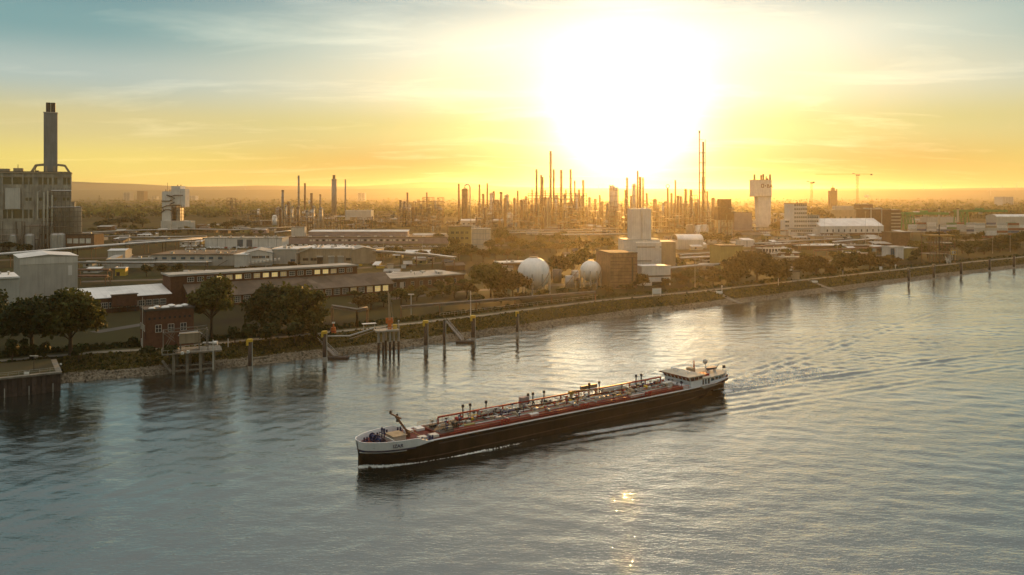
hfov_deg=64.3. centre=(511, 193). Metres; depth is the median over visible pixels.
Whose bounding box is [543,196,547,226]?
distillation tower
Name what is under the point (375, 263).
shed
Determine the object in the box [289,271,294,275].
window
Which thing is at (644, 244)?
silo tower
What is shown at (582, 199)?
chimney
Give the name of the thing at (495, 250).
tree
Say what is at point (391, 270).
shed
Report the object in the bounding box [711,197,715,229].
distillation tower
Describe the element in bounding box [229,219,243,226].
tree
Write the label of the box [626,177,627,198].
chimney
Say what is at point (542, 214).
distillation tower
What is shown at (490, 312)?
towpath track
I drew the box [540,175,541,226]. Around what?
chimney
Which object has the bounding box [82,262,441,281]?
works road
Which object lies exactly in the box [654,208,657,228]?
distillation tower
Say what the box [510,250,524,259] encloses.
tree
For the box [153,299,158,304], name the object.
window
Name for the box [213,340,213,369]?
pole
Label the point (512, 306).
fence
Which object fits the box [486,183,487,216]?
chimney
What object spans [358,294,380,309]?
tree
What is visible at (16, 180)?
window
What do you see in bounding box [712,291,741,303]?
landing ramp
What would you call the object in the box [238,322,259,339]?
shrub
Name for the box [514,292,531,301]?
shrub
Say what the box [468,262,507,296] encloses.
tree
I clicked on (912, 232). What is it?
pipe bridge
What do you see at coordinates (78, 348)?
shrub
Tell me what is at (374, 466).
wake foam
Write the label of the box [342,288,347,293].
window
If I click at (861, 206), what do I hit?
factory block
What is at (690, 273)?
tree
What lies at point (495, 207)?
distillation tower
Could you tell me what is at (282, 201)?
chimney
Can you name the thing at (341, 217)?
shed
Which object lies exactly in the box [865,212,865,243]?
lamp post
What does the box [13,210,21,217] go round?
window
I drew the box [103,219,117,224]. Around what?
tree
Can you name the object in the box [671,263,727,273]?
pipe bridge
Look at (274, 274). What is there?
window
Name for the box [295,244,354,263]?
factory hall
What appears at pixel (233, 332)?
shrub
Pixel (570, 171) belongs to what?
chimney
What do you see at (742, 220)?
shed
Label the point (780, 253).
shed
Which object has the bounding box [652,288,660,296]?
sign board
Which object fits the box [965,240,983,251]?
tree
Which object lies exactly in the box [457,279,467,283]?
tree
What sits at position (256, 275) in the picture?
window
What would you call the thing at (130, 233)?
shed
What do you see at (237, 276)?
window
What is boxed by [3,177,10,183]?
window
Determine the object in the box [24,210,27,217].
window
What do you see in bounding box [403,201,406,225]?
distillation tower
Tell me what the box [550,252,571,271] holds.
tree
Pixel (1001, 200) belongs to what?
tower block
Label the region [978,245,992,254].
shrub
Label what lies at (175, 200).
process tower
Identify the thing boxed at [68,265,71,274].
door panel
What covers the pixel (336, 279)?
brick hall
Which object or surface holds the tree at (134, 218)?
on the ground at (224, 320)
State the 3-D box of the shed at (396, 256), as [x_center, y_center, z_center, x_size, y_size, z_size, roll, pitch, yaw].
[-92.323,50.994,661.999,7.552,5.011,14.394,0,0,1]
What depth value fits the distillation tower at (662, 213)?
1282.41 m
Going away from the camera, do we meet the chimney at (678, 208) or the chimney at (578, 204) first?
the chimney at (678, 208)
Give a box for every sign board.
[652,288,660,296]
[951,250,956,259]
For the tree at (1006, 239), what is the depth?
752.83 m
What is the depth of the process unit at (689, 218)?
1096.47 m
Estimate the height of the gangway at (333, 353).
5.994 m
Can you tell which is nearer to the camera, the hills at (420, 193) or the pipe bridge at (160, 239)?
the pipe bridge at (160, 239)
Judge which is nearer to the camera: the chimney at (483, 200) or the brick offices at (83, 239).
the brick offices at (83, 239)
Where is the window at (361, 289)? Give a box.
[359,287,364,292]
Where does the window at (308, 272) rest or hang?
in the brick hall at (336, 279)
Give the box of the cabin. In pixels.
[387,264,393,268]
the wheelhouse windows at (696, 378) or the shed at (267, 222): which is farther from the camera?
the shed at (267, 222)
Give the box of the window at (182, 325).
[180,322,186,329]
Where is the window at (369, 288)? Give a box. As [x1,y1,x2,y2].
[367,286,372,291]
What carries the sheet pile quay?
in the river water
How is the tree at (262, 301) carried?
on the ground at (224, 320)
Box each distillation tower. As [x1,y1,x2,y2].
[278,208,281,225]
[284,205,286,224]
[287,202,290,217]
[290,206,293,228]
[297,206,299,225]
[305,210,309,228]
[311,206,314,228]
[318,207,322,227]
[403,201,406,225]
[461,184,470,218]
[483,207,486,226]
[489,203,493,219]
[490,192,493,203]
[494,202,497,217]
[503,197,507,229]
[512,197,515,229]
[519,199,523,227]
[534,197,538,226]
[541,206,544,229]
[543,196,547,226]
[548,197,549,226]
[555,194,558,223]
[567,202,569,221]
[576,194,577,221]
[580,196,581,224]
[588,197,590,218]
[593,211,596,224]
[599,201,603,226]
[607,203,609,226]
[609,185,615,227]
[614,188,618,227]
[624,198,627,229]
[631,183,636,208]
[652,198,656,227]
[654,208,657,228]
[661,202,663,225]
[663,201,666,225]
[673,203,676,217]
[680,196,682,226]
[689,196,692,211]
[694,201,698,228]
[706,203,709,225]
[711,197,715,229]
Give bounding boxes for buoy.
[330,322,335,332]
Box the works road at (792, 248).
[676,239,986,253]
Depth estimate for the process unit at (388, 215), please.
1420.23 m
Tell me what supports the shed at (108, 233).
on the ground at (224, 320)
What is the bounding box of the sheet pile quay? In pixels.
[0,359,61,397]
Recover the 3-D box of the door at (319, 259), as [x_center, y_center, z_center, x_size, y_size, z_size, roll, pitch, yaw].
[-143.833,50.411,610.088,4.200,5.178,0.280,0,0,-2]
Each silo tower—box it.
[618,207,675,266]
[828,187,836,208]
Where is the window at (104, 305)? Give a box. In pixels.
[101,302,107,308]
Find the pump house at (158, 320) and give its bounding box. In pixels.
[139,303,194,347]
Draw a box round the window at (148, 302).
[146,299,151,304]
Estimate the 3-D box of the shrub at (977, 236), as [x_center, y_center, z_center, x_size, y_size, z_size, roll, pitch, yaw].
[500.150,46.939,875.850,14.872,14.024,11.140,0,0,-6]
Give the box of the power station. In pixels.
[0,102,81,250]
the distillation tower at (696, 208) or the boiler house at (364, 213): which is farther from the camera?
the boiler house at (364, 213)
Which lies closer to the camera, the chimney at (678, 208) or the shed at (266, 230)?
the shed at (266, 230)
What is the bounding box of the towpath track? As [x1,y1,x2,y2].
[0,256,1022,359]
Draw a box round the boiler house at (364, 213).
[345,209,373,220]
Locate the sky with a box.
[0,0,1023,188]
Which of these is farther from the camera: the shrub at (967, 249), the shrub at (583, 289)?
the shrub at (967, 249)
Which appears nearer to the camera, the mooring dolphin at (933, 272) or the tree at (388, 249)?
the mooring dolphin at (933, 272)
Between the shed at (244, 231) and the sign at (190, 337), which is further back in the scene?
the shed at (244, 231)
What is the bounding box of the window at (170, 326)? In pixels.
[168,323,173,330]
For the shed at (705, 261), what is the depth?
608.37 m
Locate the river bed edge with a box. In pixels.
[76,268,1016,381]
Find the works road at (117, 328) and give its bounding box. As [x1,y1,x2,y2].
[90,323,139,332]
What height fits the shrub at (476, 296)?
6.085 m
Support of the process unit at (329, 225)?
on the ground at (224, 320)
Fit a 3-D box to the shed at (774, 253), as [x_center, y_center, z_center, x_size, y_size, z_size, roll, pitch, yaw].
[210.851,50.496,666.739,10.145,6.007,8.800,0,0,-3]
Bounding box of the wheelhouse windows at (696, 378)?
[663,373,702,381]
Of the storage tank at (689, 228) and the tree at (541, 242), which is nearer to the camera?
the tree at (541, 242)
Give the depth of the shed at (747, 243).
801.99 m
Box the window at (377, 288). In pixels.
[375,286,380,291]
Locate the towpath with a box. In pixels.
[0,256,1023,361]
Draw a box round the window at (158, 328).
[155,324,161,332]
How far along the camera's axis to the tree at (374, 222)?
1270.71 m
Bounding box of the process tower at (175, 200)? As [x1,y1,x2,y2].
[161,183,194,228]
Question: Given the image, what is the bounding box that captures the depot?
[205,235,288,246]
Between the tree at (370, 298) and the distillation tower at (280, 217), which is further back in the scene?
the distillation tower at (280, 217)
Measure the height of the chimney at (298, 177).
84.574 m
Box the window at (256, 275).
[254,273,259,277]
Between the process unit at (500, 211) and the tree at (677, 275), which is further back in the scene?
the process unit at (500, 211)
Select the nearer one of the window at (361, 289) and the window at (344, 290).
the window at (344, 290)
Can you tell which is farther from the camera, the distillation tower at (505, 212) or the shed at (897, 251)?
the distillation tower at (505, 212)
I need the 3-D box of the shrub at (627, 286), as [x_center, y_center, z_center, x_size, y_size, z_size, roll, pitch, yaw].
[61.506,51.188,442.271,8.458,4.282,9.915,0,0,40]
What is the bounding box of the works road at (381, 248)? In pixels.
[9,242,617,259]
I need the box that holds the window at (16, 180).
[13,177,21,183]
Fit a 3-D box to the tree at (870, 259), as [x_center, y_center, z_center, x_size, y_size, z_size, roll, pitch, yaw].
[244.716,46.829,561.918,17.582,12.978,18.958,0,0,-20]
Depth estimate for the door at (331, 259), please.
610.19 m
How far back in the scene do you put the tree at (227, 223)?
1185.64 m
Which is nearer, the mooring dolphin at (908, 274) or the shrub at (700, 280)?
the shrub at (700, 280)
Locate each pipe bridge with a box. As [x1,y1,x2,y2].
[0,238,202,266]
[78,261,207,269]
[78,269,111,280]
[78,275,110,285]
[83,226,294,235]
[104,235,207,240]
[127,237,204,247]
[331,305,367,328]
[373,250,454,270]
[400,291,595,316]
[509,228,617,233]
[509,231,610,237]
[535,233,626,241]
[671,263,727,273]
[678,252,709,257]
[679,256,709,262]
[732,230,787,235]
[751,242,809,252]
[753,238,843,247]
[813,246,881,255]
[832,237,881,244]
[904,231,940,238]
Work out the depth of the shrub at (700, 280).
464.35 m
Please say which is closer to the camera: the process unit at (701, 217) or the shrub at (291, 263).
the shrub at (291, 263)
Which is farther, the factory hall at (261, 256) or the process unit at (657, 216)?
the process unit at (657, 216)
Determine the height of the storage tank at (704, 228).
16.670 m
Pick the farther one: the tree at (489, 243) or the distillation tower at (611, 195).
the distillation tower at (611, 195)
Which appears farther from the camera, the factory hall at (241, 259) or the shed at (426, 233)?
the shed at (426, 233)
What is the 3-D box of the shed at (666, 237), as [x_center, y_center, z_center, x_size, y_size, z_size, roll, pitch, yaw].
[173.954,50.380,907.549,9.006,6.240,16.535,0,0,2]
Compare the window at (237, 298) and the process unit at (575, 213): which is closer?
the window at (237, 298)
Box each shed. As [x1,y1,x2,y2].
[83,264,99,266]
[83,267,102,272]
[97,225,114,229]
[103,232,116,235]
[106,256,154,267]
[107,248,131,257]
[107,255,122,258]
[114,266,127,275]
[116,229,127,233]
[116,238,127,242]
[122,232,141,235]
[137,233,158,236]
[179,241,199,244]
[199,230,217,232]
[207,224,223,227]
[219,230,230,233]
[240,228,249,232]
[253,228,268,232]
[257,220,271,224]
[334,216,344,219]
[372,261,381,267]
[383,269,400,272]
[393,252,403,258]
[403,261,411,266]
[404,250,433,255]
[413,233,445,234]
[417,258,427,263]
[441,259,453,263]
[442,262,464,270]
[460,219,503,225]
[494,260,523,269]
[499,264,513,270]
[526,229,537,234]
[543,228,556,231]
[579,225,592,228]
[606,229,622,232]
[637,264,670,285]
[655,228,668,231]
[663,236,670,239]
[689,245,702,249]
[696,259,709,262]
[697,263,713,269]
[709,244,743,268]
[726,231,762,238]
[729,211,751,230]
[736,239,754,246]
[756,246,790,252]
[761,234,770,238]
[762,251,777,257]
[771,236,789,239]
[774,254,798,260]
[776,239,790,242]
[776,250,799,255]
[786,243,846,249]
[787,270,800,279]
[789,236,808,239]
[797,233,811,236]
[810,234,842,238]
[821,237,836,240]
[833,232,849,236]
[842,243,872,249]
[842,246,855,251]
[868,241,891,245]
[881,231,910,246]
[881,245,903,258]
[904,247,917,257]
[915,209,931,211]
[920,216,956,223]
[986,214,1023,224]
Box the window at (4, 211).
[3,210,6,218]
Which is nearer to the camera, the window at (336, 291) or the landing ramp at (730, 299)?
the window at (336, 291)
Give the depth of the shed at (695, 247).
759.71 m
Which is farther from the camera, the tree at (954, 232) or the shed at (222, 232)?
the shed at (222, 232)
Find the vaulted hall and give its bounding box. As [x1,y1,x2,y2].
[671,234,703,249]
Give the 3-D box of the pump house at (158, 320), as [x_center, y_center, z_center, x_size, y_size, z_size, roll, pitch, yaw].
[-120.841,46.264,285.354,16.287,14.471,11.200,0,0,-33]
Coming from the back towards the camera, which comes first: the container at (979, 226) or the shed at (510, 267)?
the container at (979, 226)
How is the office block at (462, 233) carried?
on the ground at (224, 320)
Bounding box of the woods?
[72,197,1023,215]
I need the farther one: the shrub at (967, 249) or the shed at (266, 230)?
the shed at (266, 230)
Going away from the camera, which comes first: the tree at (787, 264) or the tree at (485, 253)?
the tree at (787, 264)
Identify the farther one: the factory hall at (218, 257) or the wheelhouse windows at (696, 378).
the factory hall at (218, 257)
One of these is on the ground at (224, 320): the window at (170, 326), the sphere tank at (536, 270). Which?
the sphere tank at (536, 270)
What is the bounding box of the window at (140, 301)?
[139,300,144,305]
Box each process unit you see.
[227,198,240,220]
[238,210,264,225]
[274,208,301,223]
[277,217,296,230]
[295,216,307,226]
[300,210,333,223]
[307,217,320,232]
[324,216,340,229]
[340,220,354,229]
[353,217,372,229]
[377,211,396,221]
[381,218,389,227]
[397,197,443,225]
[414,215,428,231]
[429,218,442,227]
[431,222,439,231]
[446,219,458,227]
[474,217,487,227]
[476,206,491,225]
[478,218,489,227]
[492,202,511,226]
[499,217,509,228]
[511,215,529,231]
[516,199,528,225]
[528,216,541,231]
[530,200,541,228]
[549,198,558,226]
[558,198,572,225]
[558,217,576,231]
[572,205,587,228]
[588,211,606,223]
[595,218,610,232]
[608,207,621,228]
[620,211,626,228]
[651,206,667,231]
[663,219,673,232]
[664,213,682,232]
[679,204,696,229]
[693,211,712,233]
[717,200,733,234]
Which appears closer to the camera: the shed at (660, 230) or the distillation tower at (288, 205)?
the shed at (660, 230)
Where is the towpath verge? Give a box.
[3,257,1021,362]
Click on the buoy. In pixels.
(333, 329)
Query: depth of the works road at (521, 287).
448.05 m
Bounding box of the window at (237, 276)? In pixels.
[235,274,241,278]
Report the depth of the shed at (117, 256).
638.77 m
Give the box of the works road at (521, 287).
[349,255,881,303]
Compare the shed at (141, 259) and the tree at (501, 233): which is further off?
the tree at (501, 233)
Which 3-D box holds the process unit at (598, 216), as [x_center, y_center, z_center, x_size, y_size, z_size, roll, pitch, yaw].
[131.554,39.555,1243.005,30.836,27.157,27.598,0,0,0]
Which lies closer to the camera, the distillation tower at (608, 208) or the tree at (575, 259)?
the tree at (575, 259)
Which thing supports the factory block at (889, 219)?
on the ground at (224, 320)
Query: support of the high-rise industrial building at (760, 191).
on the ground at (224, 320)
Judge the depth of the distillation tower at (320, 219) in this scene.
1245.53 m
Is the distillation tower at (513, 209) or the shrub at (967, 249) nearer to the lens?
the shrub at (967, 249)
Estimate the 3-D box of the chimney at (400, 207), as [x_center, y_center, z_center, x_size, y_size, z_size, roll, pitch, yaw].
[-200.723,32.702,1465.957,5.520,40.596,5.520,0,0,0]
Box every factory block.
[825,206,855,217]
[854,203,872,209]
[856,208,900,230]
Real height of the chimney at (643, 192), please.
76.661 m
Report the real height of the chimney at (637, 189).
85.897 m
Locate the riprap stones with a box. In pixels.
[41,264,1023,384]
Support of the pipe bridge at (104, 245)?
on the ground at (224, 320)
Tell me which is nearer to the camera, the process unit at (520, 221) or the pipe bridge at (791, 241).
the pipe bridge at (791, 241)
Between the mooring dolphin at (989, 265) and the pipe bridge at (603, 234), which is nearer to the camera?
the mooring dolphin at (989, 265)
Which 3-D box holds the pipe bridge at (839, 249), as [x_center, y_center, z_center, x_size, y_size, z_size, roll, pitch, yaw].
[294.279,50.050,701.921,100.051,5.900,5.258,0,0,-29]
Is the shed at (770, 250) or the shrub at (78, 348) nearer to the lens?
the shrub at (78, 348)
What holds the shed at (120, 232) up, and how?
on the ground at (224, 320)
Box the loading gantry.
[921,224,954,263]
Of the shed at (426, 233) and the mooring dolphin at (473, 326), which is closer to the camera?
the mooring dolphin at (473, 326)
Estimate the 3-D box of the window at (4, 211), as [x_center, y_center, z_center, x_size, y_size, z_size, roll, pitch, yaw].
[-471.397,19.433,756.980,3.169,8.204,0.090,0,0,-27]
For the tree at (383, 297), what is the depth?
377.55 m
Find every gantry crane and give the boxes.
[901,210,948,229]
[953,208,1007,224]
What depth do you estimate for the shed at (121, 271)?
522.55 m
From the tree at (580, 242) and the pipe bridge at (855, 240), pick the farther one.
the pipe bridge at (855, 240)
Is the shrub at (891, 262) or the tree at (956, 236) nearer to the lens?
the shrub at (891, 262)
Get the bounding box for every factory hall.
[150,248,246,265]
[234,251,249,266]
[245,247,279,265]
[271,245,304,263]
[285,226,448,243]
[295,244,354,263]
[352,245,376,263]
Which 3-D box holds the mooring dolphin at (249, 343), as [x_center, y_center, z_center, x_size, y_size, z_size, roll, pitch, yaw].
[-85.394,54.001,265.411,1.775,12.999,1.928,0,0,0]
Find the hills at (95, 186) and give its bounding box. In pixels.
[72,182,1023,190]
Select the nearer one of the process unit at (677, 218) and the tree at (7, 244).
the tree at (7, 244)
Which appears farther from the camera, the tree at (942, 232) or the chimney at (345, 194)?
the chimney at (345, 194)
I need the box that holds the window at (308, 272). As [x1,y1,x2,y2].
[306,270,311,274]
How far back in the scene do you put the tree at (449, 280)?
458.38 m
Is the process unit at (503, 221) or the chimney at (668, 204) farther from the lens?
the chimney at (668, 204)
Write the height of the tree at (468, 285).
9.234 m
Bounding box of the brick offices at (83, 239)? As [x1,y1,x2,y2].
[41,232,104,248]
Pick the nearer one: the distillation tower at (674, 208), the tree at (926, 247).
the tree at (926, 247)
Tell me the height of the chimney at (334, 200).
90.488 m
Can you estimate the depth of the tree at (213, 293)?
294.38 m
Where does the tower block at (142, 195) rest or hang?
on the ground at (224, 320)
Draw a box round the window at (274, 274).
[272,272,277,276]
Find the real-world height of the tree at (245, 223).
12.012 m
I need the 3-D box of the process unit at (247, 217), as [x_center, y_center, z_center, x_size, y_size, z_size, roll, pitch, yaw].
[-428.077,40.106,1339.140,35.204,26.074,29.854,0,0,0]
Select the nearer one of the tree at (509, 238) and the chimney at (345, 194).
the tree at (509, 238)
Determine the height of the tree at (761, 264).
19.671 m
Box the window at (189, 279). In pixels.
[187,277,193,281]
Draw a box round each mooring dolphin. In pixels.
[246,338,252,370]
[321,331,326,361]
[423,320,428,349]
[443,321,445,349]
[470,315,475,341]
[515,311,518,335]
[907,267,909,282]
[932,264,934,280]
[960,263,962,276]
[988,260,990,271]
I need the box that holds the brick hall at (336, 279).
[161,263,394,304]
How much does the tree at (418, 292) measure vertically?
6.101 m
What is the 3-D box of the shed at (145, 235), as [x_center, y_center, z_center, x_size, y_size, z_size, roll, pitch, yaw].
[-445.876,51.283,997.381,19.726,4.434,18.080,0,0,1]
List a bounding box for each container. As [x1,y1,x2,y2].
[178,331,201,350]
[974,225,984,227]
[985,225,996,227]
[985,230,996,232]
[996,225,1006,227]
[996,230,1007,232]
[1008,225,1018,227]
[1008,230,1018,232]
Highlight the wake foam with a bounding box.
[357,364,820,467]
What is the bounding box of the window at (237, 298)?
[234,296,240,302]
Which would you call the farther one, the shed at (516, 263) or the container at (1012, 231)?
the container at (1012, 231)
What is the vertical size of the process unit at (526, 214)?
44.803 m
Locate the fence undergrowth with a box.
[0,254,1023,357]
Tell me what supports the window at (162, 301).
in the brick workshop at (120, 298)
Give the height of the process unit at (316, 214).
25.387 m
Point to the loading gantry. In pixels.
(948, 258)
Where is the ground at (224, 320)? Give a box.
[0,199,1023,361]
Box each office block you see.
[448,224,471,246]
[471,227,490,249]
[780,203,818,235]
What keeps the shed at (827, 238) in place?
on the ground at (224, 320)
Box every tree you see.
[0,241,18,250]
[0,288,8,317]
[0,288,74,358]
[37,287,107,354]
[93,221,107,225]
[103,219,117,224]
[112,217,132,226]
[129,216,142,224]
[133,218,149,226]
[141,264,153,276]
[156,264,168,275]
[170,263,183,271]
[185,273,236,338]
[219,221,234,228]
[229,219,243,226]
[239,281,293,335]
[240,221,252,226]
[274,281,330,333]
[335,221,363,226]
[346,290,363,297]
[350,296,368,307]
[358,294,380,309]
[359,220,381,226]
[376,292,392,306]
[378,222,395,227]
[380,247,395,256]
[389,288,414,304]
[392,246,405,251]
[411,289,425,300]
[418,286,427,290]
[429,246,440,255]
[432,280,444,290]
[439,246,450,254]
[440,244,469,260]
[442,283,465,298]
[444,277,455,283]
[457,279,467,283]
[460,281,479,298]
[464,244,480,260]
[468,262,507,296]
[469,279,480,284]
[477,249,490,261]
[484,239,495,248]
[487,246,504,259]
[492,227,510,246]
[492,267,534,296]
[505,235,517,242]
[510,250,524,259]
[520,242,545,252]
[527,245,539,252]
[536,234,549,240]
[540,240,558,251]
[542,242,556,252]
[546,258,558,277]
[550,232,569,242]
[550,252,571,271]
[559,240,574,251]
[566,251,589,269]
[567,243,581,248]
[573,240,584,248]
[575,248,595,260]
[584,241,600,251]
[588,243,602,252]
[594,237,605,241]
[598,239,607,249]
[606,244,617,249]
[632,273,649,291]
[671,272,689,282]
[682,269,698,281]
[698,232,716,244]
[708,233,730,242]
[719,254,749,283]
[722,234,732,242]
[732,249,786,282]
[766,257,794,281]
[769,223,779,232]
[777,248,791,253]
[793,254,836,274]
[811,206,823,214]
[816,210,833,217]
[830,251,859,272]
[857,252,883,269]
[878,255,887,265]
[882,254,895,263]
[909,240,931,255]
[911,249,920,260]
[918,243,935,257]
[925,231,935,240]
[934,230,949,239]
[935,243,951,255]
[946,229,960,239]
[950,234,961,239]
[951,240,974,252]
[961,235,972,240]
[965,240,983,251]
[981,238,1000,251]
[992,236,1019,249]
[993,234,1008,237]
[1000,232,1023,242]
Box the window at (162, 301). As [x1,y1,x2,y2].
[160,298,165,303]
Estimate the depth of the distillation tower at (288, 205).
1563.17 m
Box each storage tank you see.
[272,215,276,224]
[552,269,561,282]
[565,275,573,287]
[571,270,578,279]
[576,278,581,286]
[686,224,693,233]
[696,225,700,233]
[701,224,708,233]
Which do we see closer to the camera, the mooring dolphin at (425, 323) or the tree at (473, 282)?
the mooring dolphin at (425, 323)
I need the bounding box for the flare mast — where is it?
[699,130,714,231]
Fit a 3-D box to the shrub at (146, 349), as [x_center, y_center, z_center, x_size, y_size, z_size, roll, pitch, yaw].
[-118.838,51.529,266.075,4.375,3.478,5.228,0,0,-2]
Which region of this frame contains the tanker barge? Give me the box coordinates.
[355,359,728,465]
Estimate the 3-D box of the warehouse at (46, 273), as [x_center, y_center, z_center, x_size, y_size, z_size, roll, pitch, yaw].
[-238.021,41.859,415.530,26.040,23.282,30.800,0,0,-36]
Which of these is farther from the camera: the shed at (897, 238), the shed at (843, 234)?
the shed at (843, 234)
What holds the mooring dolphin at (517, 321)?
in the river water
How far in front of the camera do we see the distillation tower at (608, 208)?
1165.53 m
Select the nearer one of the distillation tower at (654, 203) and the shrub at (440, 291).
the shrub at (440, 291)
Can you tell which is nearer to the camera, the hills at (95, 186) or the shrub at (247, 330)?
the shrub at (247, 330)
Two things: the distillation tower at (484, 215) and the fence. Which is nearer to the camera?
the fence
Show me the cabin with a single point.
(389, 266)
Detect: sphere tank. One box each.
[517,254,550,295]
[580,258,601,288]
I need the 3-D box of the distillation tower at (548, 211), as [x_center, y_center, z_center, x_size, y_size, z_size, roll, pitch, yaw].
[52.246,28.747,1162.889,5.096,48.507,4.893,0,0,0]
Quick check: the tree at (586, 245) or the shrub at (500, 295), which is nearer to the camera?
the shrub at (500, 295)
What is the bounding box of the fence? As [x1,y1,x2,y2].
[443,295,594,314]
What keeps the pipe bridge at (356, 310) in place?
on the ground at (224, 320)
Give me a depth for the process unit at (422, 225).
1120.32 m
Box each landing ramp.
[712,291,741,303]
[808,280,836,291]
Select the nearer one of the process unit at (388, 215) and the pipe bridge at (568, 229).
the pipe bridge at (568, 229)
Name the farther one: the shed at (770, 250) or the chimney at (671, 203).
the chimney at (671, 203)
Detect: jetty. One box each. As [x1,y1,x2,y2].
[161,325,221,374]
[328,323,399,355]
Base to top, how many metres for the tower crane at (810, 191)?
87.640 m
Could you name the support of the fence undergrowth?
on the ground at (224, 320)
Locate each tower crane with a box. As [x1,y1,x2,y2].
[806,181,814,206]
[815,173,872,203]
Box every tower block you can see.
[123,192,133,200]
[137,191,147,200]
[189,195,198,199]
[358,193,365,200]
[994,196,1012,205]
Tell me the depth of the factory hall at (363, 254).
612.88 m
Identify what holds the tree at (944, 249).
on the ground at (224, 320)
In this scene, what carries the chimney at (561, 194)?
on the ground at (224, 320)
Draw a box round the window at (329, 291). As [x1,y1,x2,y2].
[325,289,331,294]
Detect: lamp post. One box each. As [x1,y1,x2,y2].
[142,297,142,347]
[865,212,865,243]
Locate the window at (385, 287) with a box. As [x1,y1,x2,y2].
[383,285,387,290]
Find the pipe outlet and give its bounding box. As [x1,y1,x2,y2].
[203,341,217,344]
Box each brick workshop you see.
[67,283,171,312]
[386,270,465,289]
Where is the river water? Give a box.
[0,268,1023,574]
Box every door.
[317,257,322,263]
[329,257,333,263]
[338,257,343,262]
[891,248,894,257]
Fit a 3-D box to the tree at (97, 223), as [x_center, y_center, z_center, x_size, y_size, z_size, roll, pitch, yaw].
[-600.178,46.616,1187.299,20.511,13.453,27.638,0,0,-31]
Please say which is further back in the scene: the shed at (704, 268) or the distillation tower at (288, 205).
the distillation tower at (288, 205)
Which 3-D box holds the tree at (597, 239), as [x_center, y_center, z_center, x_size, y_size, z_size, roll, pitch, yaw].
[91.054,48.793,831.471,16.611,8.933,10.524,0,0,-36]
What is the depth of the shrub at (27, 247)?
729.87 m
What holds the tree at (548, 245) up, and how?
on the ground at (224, 320)
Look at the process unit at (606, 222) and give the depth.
1099.45 m
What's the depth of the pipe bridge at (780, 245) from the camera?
736.64 m
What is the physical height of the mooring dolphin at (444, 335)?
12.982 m
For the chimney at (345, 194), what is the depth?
1679.17 m
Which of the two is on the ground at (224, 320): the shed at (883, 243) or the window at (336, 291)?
the shed at (883, 243)
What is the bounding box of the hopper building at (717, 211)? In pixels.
[714,199,733,233]
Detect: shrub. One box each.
[4,337,29,361]
[16,244,32,250]
[27,341,50,358]
[71,342,87,360]
[127,335,138,343]
[140,345,155,355]
[161,344,179,359]
[167,229,181,234]
[227,326,239,341]
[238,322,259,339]
[256,320,283,345]
[286,320,306,342]
[287,261,296,265]
[304,322,324,339]
[405,284,413,291]
[426,290,435,299]
[436,285,452,296]
[447,237,459,244]
[467,292,484,304]
[493,293,511,303]
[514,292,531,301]
[533,289,549,299]
[555,286,569,297]
[577,286,590,294]
[605,237,615,245]
[615,284,634,290]
[660,278,672,286]
[677,261,688,269]
[687,258,698,263]
[691,276,708,285]
[828,251,837,257]
[859,247,872,253]
[885,260,894,265]
[892,257,902,262]
[908,255,917,260]
[960,245,973,255]
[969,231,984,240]
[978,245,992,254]
[993,243,1009,252]
[1006,242,1020,250]
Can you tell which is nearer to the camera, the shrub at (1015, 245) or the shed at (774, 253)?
the shed at (774, 253)
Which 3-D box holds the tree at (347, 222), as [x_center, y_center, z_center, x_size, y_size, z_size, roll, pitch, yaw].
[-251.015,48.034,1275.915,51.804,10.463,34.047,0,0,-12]
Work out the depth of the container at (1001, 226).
963.70 m
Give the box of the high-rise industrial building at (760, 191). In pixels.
[749,174,772,232]
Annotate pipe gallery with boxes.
[528,193,586,224]
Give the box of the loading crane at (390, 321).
[386,292,396,329]
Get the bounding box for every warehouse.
[0,271,19,304]
[13,251,78,299]
[816,218,883,235]
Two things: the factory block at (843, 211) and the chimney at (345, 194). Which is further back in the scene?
the chimney at (345, 194)
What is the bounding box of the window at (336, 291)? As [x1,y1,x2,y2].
[334,289,339,294]
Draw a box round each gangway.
[317,337,348,358]
[445,318,473,342]
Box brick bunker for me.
[596,250,637,288]
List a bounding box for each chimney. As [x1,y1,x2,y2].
[281,190,283,220]
[297,176,299,206]
[304,183,305,215]
[310,193,312,209]
[331,175,336,215]
[344,179,345,209]
[399,200,401,222]
[457,184,459,222]
[482,194,484,207]
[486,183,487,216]
[535,169,537,196]
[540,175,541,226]
[542,177,543,205]
[549,151,551,226]
[552,169,554,223]
[560,170,562,226]
[569,169,571,227]
[573,181,575,224]
[578,189,579,227]
[582,180,583,224]
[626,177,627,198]
[637,171,637,208]
[639,177,640,207]
[642,178,643,207]
[667,188,668,225]
[670,193,672,222]
[674,180,675,227]
[677,196,679,226]
[684,189,686,229]
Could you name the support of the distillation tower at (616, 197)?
on the ground at (224, 320)
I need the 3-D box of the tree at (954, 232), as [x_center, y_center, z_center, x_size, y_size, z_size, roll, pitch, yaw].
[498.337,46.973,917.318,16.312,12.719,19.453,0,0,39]
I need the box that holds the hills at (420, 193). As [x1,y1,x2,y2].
[72,188,1023,198]

